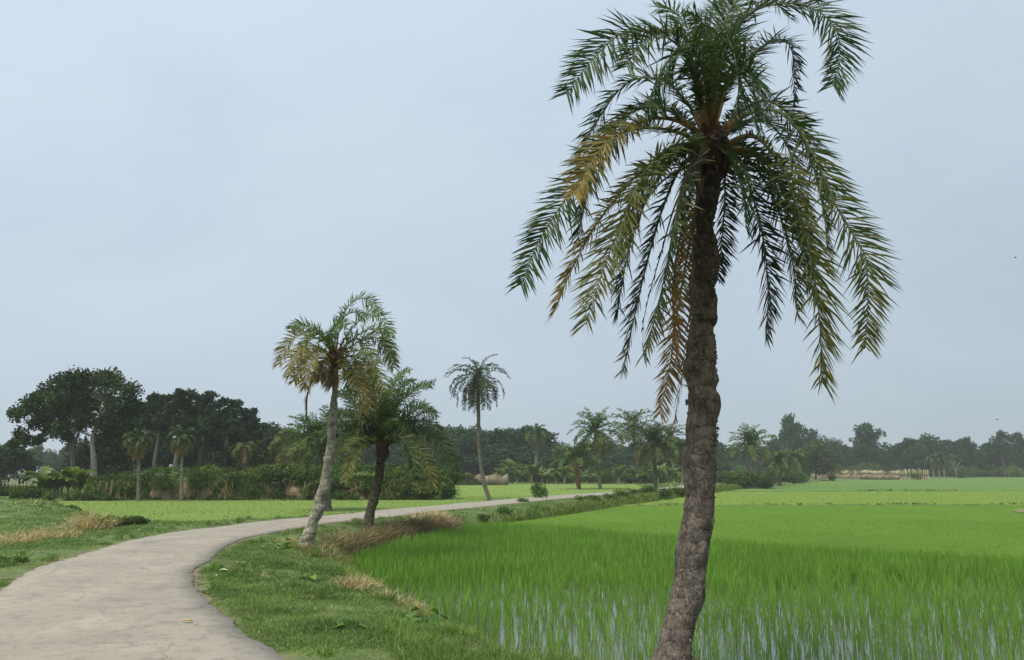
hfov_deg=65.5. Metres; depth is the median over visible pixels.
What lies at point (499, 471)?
banana plant
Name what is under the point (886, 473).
mud wall
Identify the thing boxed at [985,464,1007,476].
shrub
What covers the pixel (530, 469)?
banana plant
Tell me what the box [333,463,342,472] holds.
shrub
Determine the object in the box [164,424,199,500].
date palm
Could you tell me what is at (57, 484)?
banana plant
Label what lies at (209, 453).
understory tree
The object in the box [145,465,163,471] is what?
shrub
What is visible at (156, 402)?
broadleaf tree
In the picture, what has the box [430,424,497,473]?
broadleaf tree
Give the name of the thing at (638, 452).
broadleaf tree
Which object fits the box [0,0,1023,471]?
sky
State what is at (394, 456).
broadleaf tree
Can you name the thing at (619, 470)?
banana plant
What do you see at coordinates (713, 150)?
date palm
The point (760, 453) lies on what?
broadleaf tree
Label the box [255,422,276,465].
broadleaf tree
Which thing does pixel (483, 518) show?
shrub
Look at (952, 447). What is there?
broadleaf tree
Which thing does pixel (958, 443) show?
broadleaf tree
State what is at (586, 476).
banana plant
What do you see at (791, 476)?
shrub
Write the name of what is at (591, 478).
shrub
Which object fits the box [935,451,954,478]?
date palm
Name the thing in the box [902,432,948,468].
broadleaf tree
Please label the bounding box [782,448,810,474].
date palm
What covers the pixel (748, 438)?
date palm
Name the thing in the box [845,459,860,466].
broadleaf tree
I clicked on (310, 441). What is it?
date palm
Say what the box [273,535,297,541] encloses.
dry grass tuft
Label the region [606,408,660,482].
date palm
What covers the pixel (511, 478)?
shrub
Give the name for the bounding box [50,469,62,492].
banana plant
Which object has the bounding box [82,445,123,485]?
understory tree
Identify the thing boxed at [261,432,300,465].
date palm
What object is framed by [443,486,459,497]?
shrub
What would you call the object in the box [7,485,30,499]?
shrub
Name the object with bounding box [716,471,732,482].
shrub
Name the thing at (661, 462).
broadleaf tree
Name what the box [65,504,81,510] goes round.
shrub
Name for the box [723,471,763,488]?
shrub
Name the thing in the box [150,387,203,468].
broadleaf tree
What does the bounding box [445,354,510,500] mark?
date palm
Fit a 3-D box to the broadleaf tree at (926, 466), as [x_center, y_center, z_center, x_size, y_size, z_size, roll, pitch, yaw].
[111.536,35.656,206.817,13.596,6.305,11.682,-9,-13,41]
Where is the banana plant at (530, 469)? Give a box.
[523,462,541,482]
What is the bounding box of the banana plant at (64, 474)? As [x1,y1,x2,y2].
[43,467,72,497]
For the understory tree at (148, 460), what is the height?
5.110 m
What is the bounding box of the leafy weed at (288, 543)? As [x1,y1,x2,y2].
[278,535,300,547]
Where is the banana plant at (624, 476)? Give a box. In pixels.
[621,473,628,482]
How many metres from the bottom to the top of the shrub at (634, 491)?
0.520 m
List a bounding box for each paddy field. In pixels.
[502,505,1023,561]
[639,491,1023,504]
[732,478,1023,490]
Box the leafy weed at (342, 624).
[332,616,366,632]
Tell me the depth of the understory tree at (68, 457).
81.83 m
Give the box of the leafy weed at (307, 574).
[298,571,320,579]
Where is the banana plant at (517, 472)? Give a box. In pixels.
[510,470,522,481]
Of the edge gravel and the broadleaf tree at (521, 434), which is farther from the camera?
the broadleaf tree at (521, 434)
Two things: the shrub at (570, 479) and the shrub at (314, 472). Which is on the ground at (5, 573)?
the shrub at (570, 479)
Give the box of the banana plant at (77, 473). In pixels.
[58,466,96,489]
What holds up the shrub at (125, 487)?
on the earth bank
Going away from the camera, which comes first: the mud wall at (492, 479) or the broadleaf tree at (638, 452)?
the mud wall at (492, 479)
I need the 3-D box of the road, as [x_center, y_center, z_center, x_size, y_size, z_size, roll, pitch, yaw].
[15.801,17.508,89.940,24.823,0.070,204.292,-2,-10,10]
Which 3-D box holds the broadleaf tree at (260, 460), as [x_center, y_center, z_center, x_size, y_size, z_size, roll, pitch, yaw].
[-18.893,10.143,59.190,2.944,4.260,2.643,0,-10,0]
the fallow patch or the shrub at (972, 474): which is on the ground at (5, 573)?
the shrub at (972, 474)
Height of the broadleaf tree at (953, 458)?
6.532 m
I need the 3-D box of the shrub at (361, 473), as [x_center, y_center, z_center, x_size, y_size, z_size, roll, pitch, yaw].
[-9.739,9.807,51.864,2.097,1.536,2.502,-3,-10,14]
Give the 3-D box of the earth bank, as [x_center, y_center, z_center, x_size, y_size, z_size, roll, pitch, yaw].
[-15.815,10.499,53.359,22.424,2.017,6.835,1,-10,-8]
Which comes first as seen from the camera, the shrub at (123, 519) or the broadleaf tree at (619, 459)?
the shrub at (123, 519)
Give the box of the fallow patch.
[1013,509,1023,512]
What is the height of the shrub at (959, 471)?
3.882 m
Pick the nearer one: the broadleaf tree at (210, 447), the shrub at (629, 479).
the broadleaf tree at (210, 447)
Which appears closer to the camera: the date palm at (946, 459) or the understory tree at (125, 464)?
the understory tree at (125, 464)
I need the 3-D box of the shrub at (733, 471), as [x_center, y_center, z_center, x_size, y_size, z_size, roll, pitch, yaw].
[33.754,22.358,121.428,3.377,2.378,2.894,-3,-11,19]
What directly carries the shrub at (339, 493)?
on the earth bank
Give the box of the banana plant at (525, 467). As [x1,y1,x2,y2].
[521,466,529,481]
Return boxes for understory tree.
[59,438,101,469]
[68,435,101,477]
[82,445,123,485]
[102,447,147,474]
[141,443,168,470]
[154,440,199,470]
[157,447,171,465]
[167,445,217,468]
[174,446,206,470]
[206,443,239,470]
[230,459,241,470]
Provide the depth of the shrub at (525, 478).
119.34 m
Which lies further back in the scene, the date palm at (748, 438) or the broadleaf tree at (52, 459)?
the broadleaf tree at (52, 459)
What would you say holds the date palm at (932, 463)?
on the ground at (5, 573)
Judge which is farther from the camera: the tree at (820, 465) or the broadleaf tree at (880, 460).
the broadleaf tree at (880, 460)
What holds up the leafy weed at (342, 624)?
on the ground at (5, 573)
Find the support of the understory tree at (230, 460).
on the ground at (5, 573)
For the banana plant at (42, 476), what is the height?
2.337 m
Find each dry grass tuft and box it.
[0,522,80,543]
[0,530,61,546]
[34,525,92,537]
[49,505,126,529]
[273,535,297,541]
[326,570,393,590]
[373,588,406,601]
[391,592,447,618]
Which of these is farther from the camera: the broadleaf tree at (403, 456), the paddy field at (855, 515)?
the broadleaf tree at (403, 456)
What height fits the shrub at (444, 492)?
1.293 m
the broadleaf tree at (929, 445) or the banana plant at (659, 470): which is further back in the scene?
the broadleaf tree at (929, 445)
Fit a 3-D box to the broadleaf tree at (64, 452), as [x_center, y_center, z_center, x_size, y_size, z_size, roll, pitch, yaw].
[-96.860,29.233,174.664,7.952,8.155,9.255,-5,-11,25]
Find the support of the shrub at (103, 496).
on the ground at (5, 573)
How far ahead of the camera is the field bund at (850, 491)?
78.13 m
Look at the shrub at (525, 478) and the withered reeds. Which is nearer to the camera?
the withered reeds
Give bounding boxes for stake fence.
[3,477,36,485]
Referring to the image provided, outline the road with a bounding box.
[0,484,683,659]
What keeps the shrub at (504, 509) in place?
on the ground at (5, 573)
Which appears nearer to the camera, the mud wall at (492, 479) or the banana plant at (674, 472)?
the mud wall at (492, 479)
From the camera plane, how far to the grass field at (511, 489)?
43.87 m
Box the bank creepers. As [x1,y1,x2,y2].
[83,475,442,500]
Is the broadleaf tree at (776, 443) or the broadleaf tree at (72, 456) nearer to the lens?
the broadleaf tree at (72, 456)
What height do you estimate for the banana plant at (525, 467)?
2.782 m
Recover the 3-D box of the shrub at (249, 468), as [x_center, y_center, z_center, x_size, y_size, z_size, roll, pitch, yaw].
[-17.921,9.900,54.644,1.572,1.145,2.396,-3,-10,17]
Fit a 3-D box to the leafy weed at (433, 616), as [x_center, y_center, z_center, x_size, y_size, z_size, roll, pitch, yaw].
[-1.048,3.433,9.617,0.594,0.200,0.586,0,-10,0]
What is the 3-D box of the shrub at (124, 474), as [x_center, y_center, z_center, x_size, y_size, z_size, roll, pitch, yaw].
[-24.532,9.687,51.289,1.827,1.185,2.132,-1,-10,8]
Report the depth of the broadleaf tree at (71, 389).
55.86 m
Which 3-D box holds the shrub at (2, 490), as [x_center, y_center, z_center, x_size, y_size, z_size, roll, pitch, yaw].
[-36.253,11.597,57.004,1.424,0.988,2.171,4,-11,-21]
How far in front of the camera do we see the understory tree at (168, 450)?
77.32 m
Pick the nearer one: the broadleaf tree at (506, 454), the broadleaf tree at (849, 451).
the broadleaf tree at (506, 454)
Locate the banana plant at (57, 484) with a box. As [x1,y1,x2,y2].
[45,469,64,497]
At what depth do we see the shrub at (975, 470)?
202.17 m
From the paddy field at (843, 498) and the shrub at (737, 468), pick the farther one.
the shrub at (737, 468)
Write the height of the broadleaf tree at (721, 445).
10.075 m
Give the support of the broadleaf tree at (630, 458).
on the ground at (5, 573)
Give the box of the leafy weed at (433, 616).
[404,603,448,622]
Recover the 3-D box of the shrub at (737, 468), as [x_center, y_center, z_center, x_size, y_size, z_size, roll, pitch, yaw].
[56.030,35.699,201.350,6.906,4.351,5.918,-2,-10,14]
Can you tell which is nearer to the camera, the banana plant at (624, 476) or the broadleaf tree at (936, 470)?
the banana plant at (624, 476)
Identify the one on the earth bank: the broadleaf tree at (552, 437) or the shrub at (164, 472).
the shrub at (164, 472)
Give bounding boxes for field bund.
[620,504,1023,505]
[722,490,1023,491]
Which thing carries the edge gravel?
on the ground at (5, 573)
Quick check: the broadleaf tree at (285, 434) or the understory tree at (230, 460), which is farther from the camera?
the broadleaf tree at (285, 434)
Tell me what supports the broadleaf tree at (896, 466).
on the ground at (5, 573)
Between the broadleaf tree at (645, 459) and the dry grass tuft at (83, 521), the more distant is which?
the broadleaf tree at (645, 459)
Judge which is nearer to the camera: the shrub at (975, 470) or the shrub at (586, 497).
the shrub at (586, 497)
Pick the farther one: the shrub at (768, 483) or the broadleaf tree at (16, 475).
the broadleaf tree at (16, 475)
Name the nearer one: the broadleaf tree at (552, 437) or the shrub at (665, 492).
the shrub at (665, 492)
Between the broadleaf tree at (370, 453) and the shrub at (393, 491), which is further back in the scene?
the broadleaf tree at (370, 453)
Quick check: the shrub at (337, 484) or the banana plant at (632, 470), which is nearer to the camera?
the shrub at (337, 484)
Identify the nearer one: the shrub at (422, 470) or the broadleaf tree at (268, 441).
the shrub at (422, 470)
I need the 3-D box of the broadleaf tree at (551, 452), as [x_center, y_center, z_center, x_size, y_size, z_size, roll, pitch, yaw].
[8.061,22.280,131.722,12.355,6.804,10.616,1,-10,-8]
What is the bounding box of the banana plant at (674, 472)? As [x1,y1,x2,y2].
[664,466,681,481]
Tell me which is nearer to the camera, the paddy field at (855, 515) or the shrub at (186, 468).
the paddy field at (855, 515)
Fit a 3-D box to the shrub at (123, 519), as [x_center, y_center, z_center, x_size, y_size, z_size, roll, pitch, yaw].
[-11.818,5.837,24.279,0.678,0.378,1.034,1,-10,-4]
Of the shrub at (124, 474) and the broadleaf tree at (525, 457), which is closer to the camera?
the shrub at (124, 474)
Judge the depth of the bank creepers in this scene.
50.28 m
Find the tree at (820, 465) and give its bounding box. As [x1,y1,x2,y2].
[798,440,837,479]
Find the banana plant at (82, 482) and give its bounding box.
[66,467,95,496]
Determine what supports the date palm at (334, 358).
on the ground at (5, 573)
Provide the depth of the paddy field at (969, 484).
106.08 m
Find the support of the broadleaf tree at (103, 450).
on the ground at (5, 573)
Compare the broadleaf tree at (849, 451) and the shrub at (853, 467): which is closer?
the shrub at (853, 467)
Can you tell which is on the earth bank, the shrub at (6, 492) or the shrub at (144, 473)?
the shrub at (144, 473)
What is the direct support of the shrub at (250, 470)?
on the earth bank
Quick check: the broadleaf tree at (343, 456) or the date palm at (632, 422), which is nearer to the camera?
the date palm at (632, 422)
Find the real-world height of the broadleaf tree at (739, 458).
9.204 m
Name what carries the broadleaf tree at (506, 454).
on the ground at (5, 573)
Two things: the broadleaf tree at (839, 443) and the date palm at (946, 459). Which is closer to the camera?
the date palm at (946, 459)
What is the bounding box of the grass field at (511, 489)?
[57,484,641,521]
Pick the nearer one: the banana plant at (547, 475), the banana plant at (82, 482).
the banana plant at (82, 482)
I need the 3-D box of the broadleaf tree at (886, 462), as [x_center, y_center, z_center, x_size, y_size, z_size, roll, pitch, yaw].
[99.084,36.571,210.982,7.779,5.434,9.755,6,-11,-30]
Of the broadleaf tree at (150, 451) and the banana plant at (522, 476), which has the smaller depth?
the broadleaf tree at (150, 451)
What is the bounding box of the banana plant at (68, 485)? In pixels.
[57,468,83,492]
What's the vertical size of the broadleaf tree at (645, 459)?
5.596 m
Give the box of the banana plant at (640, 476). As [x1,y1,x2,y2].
[634,470,648,483]
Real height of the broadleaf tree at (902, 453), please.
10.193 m
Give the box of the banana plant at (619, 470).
[611,463,628,483]
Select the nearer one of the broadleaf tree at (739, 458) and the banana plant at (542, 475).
the banana plant at (542, 475)
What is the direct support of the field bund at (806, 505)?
on the ground at (5, 573)
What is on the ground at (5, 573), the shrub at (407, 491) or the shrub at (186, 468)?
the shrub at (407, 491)
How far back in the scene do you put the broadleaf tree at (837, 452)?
207.01 m
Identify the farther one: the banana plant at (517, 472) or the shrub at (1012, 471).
the shrub at (1012, 471)
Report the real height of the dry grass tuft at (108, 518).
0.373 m
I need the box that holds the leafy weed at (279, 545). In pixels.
[267,542,289,548]
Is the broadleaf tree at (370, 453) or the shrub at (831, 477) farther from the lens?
the shrub at (831, 477)
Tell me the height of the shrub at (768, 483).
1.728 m
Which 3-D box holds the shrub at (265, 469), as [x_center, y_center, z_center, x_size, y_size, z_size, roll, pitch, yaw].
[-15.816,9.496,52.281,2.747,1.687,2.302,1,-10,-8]
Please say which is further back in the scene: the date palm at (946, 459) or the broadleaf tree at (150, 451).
the date palm at (946, 459)
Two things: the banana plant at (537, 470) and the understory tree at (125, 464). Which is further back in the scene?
the banana plant at (537, 470)
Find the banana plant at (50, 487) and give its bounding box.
[34,469,53,490]
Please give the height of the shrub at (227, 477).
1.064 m
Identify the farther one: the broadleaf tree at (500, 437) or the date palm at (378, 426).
the broadleaf tree at (500, 437)
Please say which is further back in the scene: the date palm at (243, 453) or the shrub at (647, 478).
the shrub at (647, 478)
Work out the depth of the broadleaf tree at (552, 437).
137.58 m
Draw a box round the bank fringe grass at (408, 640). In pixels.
[323,484,757,659]
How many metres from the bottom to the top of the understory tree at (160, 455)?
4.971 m
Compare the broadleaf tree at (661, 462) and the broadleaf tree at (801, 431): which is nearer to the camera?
the broadleaf tree at (661, 462)
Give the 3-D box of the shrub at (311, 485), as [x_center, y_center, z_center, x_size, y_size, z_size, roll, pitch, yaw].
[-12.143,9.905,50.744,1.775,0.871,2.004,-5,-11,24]
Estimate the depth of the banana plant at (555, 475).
107.01 m
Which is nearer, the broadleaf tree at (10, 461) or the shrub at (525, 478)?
the broadleaf tree at (10, 461)
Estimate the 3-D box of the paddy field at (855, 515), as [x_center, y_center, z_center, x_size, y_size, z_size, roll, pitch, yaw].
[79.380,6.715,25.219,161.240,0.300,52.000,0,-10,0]
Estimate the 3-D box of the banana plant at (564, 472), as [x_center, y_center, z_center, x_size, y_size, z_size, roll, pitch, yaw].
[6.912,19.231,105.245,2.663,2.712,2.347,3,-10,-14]
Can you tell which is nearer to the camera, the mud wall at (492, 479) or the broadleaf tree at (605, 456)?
the mud wall at (492, 479)
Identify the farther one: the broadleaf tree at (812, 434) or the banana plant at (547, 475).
the broadleaf tree at (812, 434)
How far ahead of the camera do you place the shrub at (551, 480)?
109.55 m
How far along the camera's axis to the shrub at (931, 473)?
204.45 m
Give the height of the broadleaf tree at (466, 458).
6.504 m
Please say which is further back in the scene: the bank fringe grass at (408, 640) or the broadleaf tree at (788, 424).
the broadleaf tree at (788, 424)
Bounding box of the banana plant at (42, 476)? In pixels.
[23,466,55,492]
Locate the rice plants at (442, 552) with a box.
[347,520,1023,659]
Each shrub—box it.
[0,485,11,495]
[0,485,21,495]
[0,556,28,563]
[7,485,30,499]
[19,487,50,498]
[39,490,57,500]
[61,488,82,500]
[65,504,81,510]
[77,492,97,500]
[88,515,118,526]
[92,488,110,498]
[98,492,111,500]
[105,470,131,476]
[110,515,135,525]
[113,479,134,493]
[120,471,135,482]
[130,515,150,523]
[134,467,155,482]
[142,467,177,482]
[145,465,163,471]
[150,474,179,489]
[163,465,179,471]
[174,466,197,473]
[183,472,210,490]
[185,463,222,480]
[210,481,227,489]
[219,472,242,486]
[221,467,240,474]
[223,468,257,484]
[237,466,255,475]
[249,462,287,475]
[253,463,295,487]
[268,485,285,496]
[283,459,316,480]
[290,474,319,485]
[299,488,314,496]
[302,463,341,481]
[307,479,334,490]
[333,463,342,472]
[333,471,355,489]
[334,488,349,497]
[338,462,363,472]
[346,469,371,489]
[357,463,375,471]
[357,475,390,490]
[364,463,388,471]
[374,466,406,487]
[384,463,405,474]
[387,476,411,491]
[387,485,405,499]
[392,469,420,475]
[399,463,432,474]
[405,484,418,496]
[406,480,425,488]
[414,485,430,494]
[429,465,449,481]
[436,468,466,487]
[436,482,452,498]
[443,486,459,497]
[477,514,489,521]
[491,469,515,482]
[495,506,513,513]
[517,497,528,501]
[520,469,530,481]
[530,480,548,497]
[533,470,552,482]
[540,475,554,482]
[560,473,584,481]
[560,474,574,482]
[574,494,602,501]
[583,466,596,482]
[595,468,615,483]
[602,492,618,498]
[613,487,632,497]
[621,473,639,482]
[629,489,641,494]
[635,465,661,483]
[639,485,656,492]
[652,469,668,482]
[655,487,673,497]
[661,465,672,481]
[667,486,684,495]
[675,471,680,482]
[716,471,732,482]
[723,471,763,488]
[725,469,740,474]
[729,463,746,471]
[747,474,777,488]
[753,470,767,478]
[786,471,803,483]
[793,472,810,483]
[825,473,837,480]
[852,465,870,470]
[854,461,880,470]
[869,463,884,470]
[907,470,922,479]
[921,469,937,476]
[940,464,969,477]
[965,471,975,476]
[968,465,982,476]
[978,469,991,476]
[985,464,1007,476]
[990,468,1001,476]
[1002,463,1023,476]
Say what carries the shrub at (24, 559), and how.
on the ground at (5, 573)
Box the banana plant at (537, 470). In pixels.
[532,464,546,480]
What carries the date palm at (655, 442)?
on the ground at (5, 573)
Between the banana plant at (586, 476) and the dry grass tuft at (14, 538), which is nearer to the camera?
the dry grass tuft at (14, 538)
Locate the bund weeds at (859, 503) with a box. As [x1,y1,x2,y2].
[636,489,1023,504]
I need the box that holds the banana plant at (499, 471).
[493,467,507,474]
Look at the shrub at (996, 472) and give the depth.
201.99 m
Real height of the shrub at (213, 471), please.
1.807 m
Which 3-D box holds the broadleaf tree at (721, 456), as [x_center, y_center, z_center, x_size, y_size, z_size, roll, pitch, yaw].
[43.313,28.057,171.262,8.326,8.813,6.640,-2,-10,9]
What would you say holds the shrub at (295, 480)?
on the earth bank
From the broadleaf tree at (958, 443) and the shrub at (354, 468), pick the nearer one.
the shrub at (354, 468)
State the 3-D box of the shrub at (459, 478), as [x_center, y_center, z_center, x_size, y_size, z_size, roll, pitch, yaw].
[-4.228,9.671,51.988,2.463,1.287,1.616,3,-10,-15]
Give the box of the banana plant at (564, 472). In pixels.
[554,465,574,483]
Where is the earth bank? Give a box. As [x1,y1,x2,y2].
[121,471,390,499]
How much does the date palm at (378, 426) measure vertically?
5.453 m
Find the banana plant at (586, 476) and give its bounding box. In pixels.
[582,473,591,482]
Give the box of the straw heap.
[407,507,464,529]
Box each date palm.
[120,427,156,500]
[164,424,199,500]
[228,441,255,470]
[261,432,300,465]
[271,291,401,550]
[276,404,369,510]
[316,367,460,528]
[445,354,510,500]
[505,0,904,659]
[521,423,549,466]
[547,441,605,488]
[566,406,624,488]
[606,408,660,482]
[622,420,682,489]
[655,420,685,467]
[667,436,685,484]
[725,422,777,487]
[758,448,798,485]
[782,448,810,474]
[925,453,942,478]
[929,452,947,478]
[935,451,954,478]
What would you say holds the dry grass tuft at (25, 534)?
on the ground at (5, 573)
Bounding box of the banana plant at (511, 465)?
[499,458,522,473]
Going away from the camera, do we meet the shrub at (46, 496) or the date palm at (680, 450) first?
the shrub at (46, 496)
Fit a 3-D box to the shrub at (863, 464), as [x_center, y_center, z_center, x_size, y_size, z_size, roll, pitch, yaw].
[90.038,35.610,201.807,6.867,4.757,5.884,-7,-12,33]
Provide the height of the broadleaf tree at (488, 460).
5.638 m
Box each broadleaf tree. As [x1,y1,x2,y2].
[0,442,36,481]
[0,445,43,485]
[5,365,147,488]
[9,459,33,478]
[30,444,54,473]
[38,406,87,486]
[42,449,62,471]
[46,446,69,470]
[97,428,132,471]
[120,400,161,474]
[133,391,178,466]
[147,432,174,465]
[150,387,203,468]
[163,404,211,464]
[168,390,224,468]
[195,396,258,468]
[204,417,245,458]
[231,407,267,471]
[240,438,276,465]
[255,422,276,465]
[258,421,295,444]
[277,426,302,459]
[292,431,333,465]
[333,447,365,465]
[334,451,367,465]
[348,441,396,462]
[363,453,374,468]
[365,452,403,466]
[388,454,433,467]
[389,442,415,456]
[395,446,437,468]
[428,424,471,446]
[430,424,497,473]
[434,445,484,475]
[458,455,486,475]
[459,452,517,475]
[481,429,494,474]
[484,427,523,474]
[484,448,534,473]
[494,444,547,466]
[506,427,520,440]
[513,425,549,450]
[516,449,573,474]
[518,449,549,473]
[522,429,559,449]
[533,444,593,473]
[582,439,624,456]
[590,454,634,470]
[591,455,615,470]
[602,440,629,455]
[624,454,635,462]
[629,444,648,455]
[630,455,661,467]
[650,458,680,469]
[716,445,731,461]
[716,464,722,472]
[717,442,734,463]
[727,445,748,464]
[745,447,769,463]
[747,459,769,472]
[767,429,800,471]
[777,412,800,452]
[782,421,808,450]
[800,428,832,472]
[822,438,844,465]
[828,437,849,464]
[843,445,855,465]
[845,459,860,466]
[849,422,891,462]
[851,433,879,461]
[855,458,887,467]
[878,445,903,463]
[881,458,907,470]
[882,460,911,470]
[892,437,930,468]
[893,443,914,467]
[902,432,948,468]
[906,460,921,469]
[913,457,970,476]
[920,467,942,473]
[932,437,948,454]
[941,439,964,455]
[947,455,983,469]
[952,438,975,453]
[956,436,980,466]
[964,449,993,469]
[977,442,1011,469]
[987,430,1013,476]
[995,447,1014,476]
[1005,432,1023,476]
[1013,462,1023,468]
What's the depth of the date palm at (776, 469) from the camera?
103.78 m
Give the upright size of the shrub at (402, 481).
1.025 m
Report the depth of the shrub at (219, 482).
50.06 m
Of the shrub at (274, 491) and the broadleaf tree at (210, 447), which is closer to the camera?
the shrub at (274, 491)
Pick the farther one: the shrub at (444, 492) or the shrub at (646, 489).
the shrub at (646, 489)
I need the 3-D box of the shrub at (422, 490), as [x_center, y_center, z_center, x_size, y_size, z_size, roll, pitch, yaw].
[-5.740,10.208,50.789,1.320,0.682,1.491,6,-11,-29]
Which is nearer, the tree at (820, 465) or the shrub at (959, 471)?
the tree at (820, 465)
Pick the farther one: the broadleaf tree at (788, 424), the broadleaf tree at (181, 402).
the broadleaf tree at (788, 424)
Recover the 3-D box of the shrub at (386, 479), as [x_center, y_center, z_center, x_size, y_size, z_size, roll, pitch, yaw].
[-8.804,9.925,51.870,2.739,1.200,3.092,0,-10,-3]
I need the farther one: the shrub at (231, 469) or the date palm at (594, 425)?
the date palm at (594, 425)
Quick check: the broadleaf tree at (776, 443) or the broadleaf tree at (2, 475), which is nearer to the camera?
the broadleaf tree at (2, 475)
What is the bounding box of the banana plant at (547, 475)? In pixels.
[539,469,550,483]
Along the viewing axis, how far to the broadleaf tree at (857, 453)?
208.34 m
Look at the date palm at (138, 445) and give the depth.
48.81 m
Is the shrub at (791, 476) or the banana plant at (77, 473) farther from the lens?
the shrub at (791, 476)
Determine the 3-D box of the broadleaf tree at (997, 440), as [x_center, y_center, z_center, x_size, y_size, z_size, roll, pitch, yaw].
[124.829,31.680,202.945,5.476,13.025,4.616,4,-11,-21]
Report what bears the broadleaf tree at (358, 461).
on the ground at (5, 573)
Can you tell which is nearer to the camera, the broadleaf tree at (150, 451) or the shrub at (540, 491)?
the shrub at (540, 491)
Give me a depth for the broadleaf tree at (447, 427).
141.25 m
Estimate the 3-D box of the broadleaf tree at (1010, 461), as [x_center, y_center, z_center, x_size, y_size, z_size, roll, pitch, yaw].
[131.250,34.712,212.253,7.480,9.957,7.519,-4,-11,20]
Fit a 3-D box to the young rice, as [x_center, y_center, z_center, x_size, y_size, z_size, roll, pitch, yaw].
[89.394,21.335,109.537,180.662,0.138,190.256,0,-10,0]
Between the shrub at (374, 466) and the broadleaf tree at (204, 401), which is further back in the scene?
the broadleaf tree at (204, 401)
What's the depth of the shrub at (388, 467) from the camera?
52.71 m
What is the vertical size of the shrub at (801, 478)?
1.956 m
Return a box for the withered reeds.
[287,509,476,568]
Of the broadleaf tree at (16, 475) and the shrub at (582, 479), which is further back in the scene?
the broadleaf tree at (16, 475)
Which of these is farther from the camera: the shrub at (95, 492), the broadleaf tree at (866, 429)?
the broadleaf tree at (866, 429)
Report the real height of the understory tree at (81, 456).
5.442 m
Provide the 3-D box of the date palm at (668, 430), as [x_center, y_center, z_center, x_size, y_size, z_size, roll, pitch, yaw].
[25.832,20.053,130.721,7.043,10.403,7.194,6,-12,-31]
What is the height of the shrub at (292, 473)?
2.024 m
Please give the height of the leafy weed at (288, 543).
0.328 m
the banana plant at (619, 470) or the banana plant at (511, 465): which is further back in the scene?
the banana plant at (511, 465)
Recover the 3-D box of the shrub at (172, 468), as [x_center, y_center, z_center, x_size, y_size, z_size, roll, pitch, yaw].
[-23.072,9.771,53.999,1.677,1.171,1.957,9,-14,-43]
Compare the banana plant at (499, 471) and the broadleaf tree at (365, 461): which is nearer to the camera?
the banana plant at (499, 471)
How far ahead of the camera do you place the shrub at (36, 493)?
48.83 m
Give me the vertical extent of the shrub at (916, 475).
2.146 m
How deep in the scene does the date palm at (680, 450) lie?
92.08 m
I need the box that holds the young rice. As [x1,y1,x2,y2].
[508,478,1023,558]
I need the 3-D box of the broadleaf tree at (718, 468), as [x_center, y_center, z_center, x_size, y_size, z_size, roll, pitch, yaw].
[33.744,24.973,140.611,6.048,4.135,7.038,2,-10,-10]
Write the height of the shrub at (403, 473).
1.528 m
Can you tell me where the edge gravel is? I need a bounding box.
[5,494,566,648]
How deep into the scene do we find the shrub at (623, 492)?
50.24 m
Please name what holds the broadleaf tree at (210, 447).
on the ground at (5, 573)
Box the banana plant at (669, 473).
[665,468,671,480]
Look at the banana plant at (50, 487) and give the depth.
53.62 m
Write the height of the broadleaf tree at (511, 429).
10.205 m
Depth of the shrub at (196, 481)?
49.93 m
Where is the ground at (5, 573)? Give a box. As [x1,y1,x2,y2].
[0,472,1023,659]
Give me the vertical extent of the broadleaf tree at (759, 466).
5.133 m
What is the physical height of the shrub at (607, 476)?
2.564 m
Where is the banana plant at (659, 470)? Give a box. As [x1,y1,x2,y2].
[648,463,668,483]
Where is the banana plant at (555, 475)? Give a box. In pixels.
[551,467,559,482]
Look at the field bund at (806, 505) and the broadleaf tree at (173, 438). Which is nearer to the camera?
the field bund at (806, 505)
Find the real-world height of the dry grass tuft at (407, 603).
0.644 m
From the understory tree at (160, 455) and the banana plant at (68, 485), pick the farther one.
the understory tree at (160, 455)
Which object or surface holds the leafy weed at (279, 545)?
on the ground at (5, 573)
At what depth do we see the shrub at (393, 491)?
50.43 m
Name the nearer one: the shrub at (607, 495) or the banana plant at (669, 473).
the shrub at (607, 495)
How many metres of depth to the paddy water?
11.35 m
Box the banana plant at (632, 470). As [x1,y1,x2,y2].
[624,465,642,480]
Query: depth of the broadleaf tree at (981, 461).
205.91 m
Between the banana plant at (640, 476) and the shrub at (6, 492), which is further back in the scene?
the banana plant at (640, 476)
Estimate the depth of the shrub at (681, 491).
61.70 m
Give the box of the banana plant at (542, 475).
[536,468,546,482]
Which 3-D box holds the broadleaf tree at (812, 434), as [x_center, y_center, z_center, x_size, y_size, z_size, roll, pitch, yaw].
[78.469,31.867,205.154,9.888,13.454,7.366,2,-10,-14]
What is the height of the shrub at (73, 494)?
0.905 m
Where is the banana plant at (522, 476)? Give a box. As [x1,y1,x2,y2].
[517,472,528,482]
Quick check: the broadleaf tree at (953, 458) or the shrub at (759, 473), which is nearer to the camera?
the shrub at (759, 473)
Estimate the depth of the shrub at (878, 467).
201.82 m
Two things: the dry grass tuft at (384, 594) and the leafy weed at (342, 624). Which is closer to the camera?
the leafy weed at (342, 624)
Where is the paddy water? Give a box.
[355,529,1023,659]
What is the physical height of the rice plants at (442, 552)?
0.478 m
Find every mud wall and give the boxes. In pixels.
[456,473,507,484]
[810,467,899,479]

